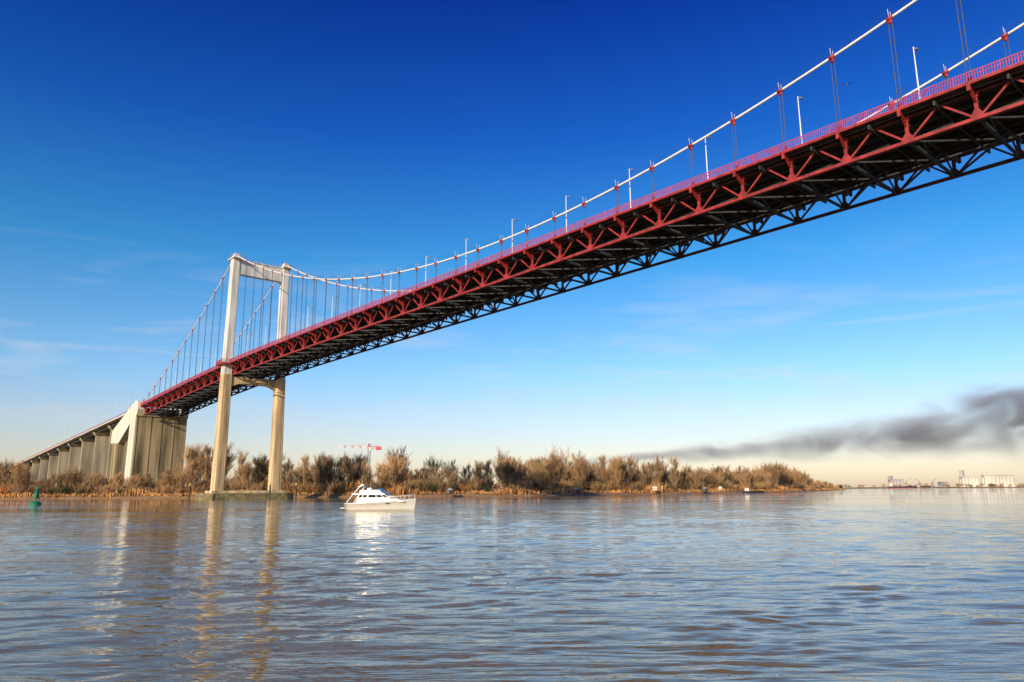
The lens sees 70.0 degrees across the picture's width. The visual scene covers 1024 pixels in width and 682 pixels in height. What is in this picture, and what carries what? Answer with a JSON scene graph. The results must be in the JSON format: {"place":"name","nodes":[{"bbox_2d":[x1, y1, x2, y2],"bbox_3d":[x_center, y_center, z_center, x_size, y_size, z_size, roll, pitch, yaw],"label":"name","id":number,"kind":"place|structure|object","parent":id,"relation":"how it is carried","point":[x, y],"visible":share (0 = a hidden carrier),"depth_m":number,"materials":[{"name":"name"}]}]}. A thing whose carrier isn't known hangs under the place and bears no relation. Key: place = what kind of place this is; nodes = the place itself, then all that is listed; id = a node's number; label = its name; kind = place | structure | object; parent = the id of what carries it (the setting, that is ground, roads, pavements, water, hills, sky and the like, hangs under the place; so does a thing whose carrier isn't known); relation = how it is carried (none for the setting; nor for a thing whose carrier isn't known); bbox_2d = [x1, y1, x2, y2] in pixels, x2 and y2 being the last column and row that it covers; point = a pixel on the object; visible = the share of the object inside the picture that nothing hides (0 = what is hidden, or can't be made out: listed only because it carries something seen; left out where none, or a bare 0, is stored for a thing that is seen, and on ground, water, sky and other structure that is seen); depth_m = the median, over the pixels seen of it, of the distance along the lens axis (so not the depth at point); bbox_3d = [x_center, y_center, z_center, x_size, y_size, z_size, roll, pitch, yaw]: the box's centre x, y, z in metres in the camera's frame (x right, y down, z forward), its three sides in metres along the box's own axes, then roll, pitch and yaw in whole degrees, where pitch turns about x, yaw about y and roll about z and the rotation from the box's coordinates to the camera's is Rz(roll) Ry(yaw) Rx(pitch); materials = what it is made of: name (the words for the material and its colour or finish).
{"place":"outdoors","nodes":[
{"label":"outdoors","id":0,"kind":"place"},
{"bbox_2d":[0,489,844,498],"bbox_3d":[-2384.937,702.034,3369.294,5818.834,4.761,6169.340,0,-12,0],"label":"river bank ground","id":1,"kind":"structure","parent":0,"point":[344,495],"depth_m":367.78,"materials":[{"name":"brown soil"}]},
{"bbox_2d":[339,444,380,486],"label":"tower crane","id":2,"kind":"object","parent":1,"relation":"on","point":[377,448],"visible":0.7,"depth_m":524.86,"materials":[{"name":"grey metal"}]},
{"bbox_2d":[0,442,842,496],"bbox_3d":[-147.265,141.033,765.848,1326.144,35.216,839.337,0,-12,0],"label":"riverbank trees","id":3,"kind":"object","parent":1,"relation":"on","point":[554,471],"visible":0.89,"depth_m":382.55,"materials":[{"name":"brown plant"}]},
{"bbox_2d":[0,485,844,497],"bbox_3d":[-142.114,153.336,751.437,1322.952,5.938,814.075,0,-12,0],"label":"riverbank reeds","id":4,"kind":"object","parent":1,"relation":"on","point":[398,491],"visible":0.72,"depth_m":371.22,"materials":[{"name":"brown plant"}]},
{"bbox_2d":[7,0,1023,499],"bbox_3d":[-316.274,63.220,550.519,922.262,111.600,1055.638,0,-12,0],"label":"suspension bridge","id":5,"kind":"structure","parent":1,"relation":"on","point":[955,124],"depth_m":167.99,"materials":[{"name":"metal"}]},
{"bbox_2d":[512,219,517,246],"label":"street lamp","id":6,"kind":"object","parent":5,"relation":"on","point":[512,230],"visible":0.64,"depth_m":180.80,"materials":[{"name":"grey metal"}]},
{"bbox_2d":[629,169,634,207],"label":"street lamp","id":7,"kind":"object","parent":5,"relation":"on","point":[629,185],"visible":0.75,"depth_m":152.94,"materials":[{"name":"grey metal"}]},
{"bbox_2d":[705,136,711,176],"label":"street lamp","id":8,"kind":"object","parent":5,"relation":"on","point":[706,153],"visible":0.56,"depth_m":139.01,"materials":[{"name":"grey metal"}]},
{"bbox_2d":[797,96,803,142],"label":"street lamp","id":9,"kind":"object","parent":5,"relation":"on","point":[802,98],"visible":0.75,"depth_m":125.19,"materials":[{"name":"grey metal"}]},
{"bbox_2d":[913,47,920,98],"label":"street lamp","id":10,"kind":"object","parent":5,"relation":"on","point":[916,49],"visible":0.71,"depth_m":111.34,"materials":[{"name":"grey metal"}]},
{"bbox_2d":[701,487,709,493],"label":"fishing hut","id":11,"kind":"object","parent":1,"relation":"on","point":[704,489],"visible":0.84,"depth_m":447.33,"materials":[{"name":"grey metal"}]},
{"bbox_2d":[0,488,1023,681],"bbox_3d":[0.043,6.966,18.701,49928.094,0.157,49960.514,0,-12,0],"label":"river water","id":12,"kind":"structure","parent":0,"point":[891,585],"depth_m":23.28,"materials":[{"name":"blue liquid"}]},
{"bbox_2d":[29,486,41,504],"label":"channel buoy","id":13,"kind":"object","parent":12,"relation":"on","point":[36,495],"visible":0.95,"depth_m":183.55,"materials":[{"name":"green metal"}]},
{"bbox_2d":[188,483,190,499],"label":"mooring post","id":14,"kind":"object","parent":12,"relation":"in","point":[189,491],"visible":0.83,"depth_m":285.87,"materials":[{"name":"yellow paint"}]},
{"bbox_2d":[268,483,270,499],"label":"mooring post","id":15,"kind":"object","parent":12,"relation":"in","point":[269,490],"visible":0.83,"depth_m":279.11,"materials":[{"name":"yellow paint"}]},
{"bbox_2d":[295,483,296,498],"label":"mooring post","id":16,"kind":"object","parent":12,"relation":"in","point":[295,490],"visible":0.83,"depth_m":293.76,"materials":[{"name":"yellow paint"}]},
{"bbox_2d":[340,482,415,510],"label":"motor yacht","id":17,"kind":"object","parent":12,"relation":"on","point":[371,499],"visible":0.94,"depth_m":115.91,"materials":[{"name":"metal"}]},
{"bbox_2d":[446,487,456,496],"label":"fishing hut","id":18,"kind":"object","parent":12,"relation":"in","point":[449,491],"visible":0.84,"depth_m":346.37,"materials":[{"name":"grey metal"}]},
{"bbox_2d":[572,486,583,495],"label":"fishing hut","id":19,"kind":"object","parent":12,"relation":"in","point":[575,490],"visible":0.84,"depth_m":368.97,"materials":[{"name":"grey metal"}]},
{"bbox_2d":[742,488,763,492],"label":"moored boat","id":20,"kind":"object","parent":12,"relation":"on","point":[747,490],"visible":0.79,"depth_m":490.59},
{"bbox_2d":[889,482,916,487],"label":"cargo ship","id":21,"kind":"object","parent":12,"relation":"on","point":[891,485],"visible":0.77,"depth_m":2502.51,"materials":[{"name":"paint"}]},
{"bbox_2d":[0,0,1023,490],"label":"sky","id":22,"kind":"structure","parent":0,"point":[145,145],"materials":[{"name":"blue"}]},
{"bbox_2d":[843,486,1023,488],"bbox_3d":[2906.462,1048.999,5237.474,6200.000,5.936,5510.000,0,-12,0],"label":"shore ground","id":23,"kind":"structure","parent":0,"point":[932,487],"depth_m":2593.60,"materials":[{"name":"brown soil"}]},
{"bbox_2d":[468,483,1023,489],"bbox_3d":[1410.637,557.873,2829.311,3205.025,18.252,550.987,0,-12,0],"label":"distant trees","id":24,"kind":"object","parent":23,"relation":"on","point":[956,484],"visible":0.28,"depth_m":2610.29,"materials":[{"name":"brown plant"}]},
{"bbox_2d":[888,476,903,485],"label":"grain silo","id":25,"kind":"object","parent":23,"relation":"on","point":[897,482],"visible":0.73,"depth_m":2697.38,"materials":[{"name":"paint"}]},
{"bbox_2d":[914,483,931,486],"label":"warehouse","id":26,"kind":"structure","parent":23,"relation":"on","point":[917,485],"depth_m":2684.33,"materials":[{"name":"paint"}]},
{"bbox_2d":[938,482,948,486],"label":"grain silo","id":27,"kind":"object","parent":23,"relation":"on","point":[940,484],"visible":0.65,"depth_m":2727.61,"materials":[{"name":"paint"}]},
{"bbox_2d":[959,470,980,486],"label":"grain silo","id":28,"kind":"object","parent":23,"relation":"on","point":[970,480],"visible":0.8,"depth_m":2639.13,"materials":[{"name":"paint"}]},
{"bbox_2d":[981,475,1017,486],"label":"grain silo","id":29,"kind":"object","parent":23,"relation":"on","point":[1005,480],"visible":1,"depth_m":2618.46,"materials":[{"name":"paint"}]}
]}

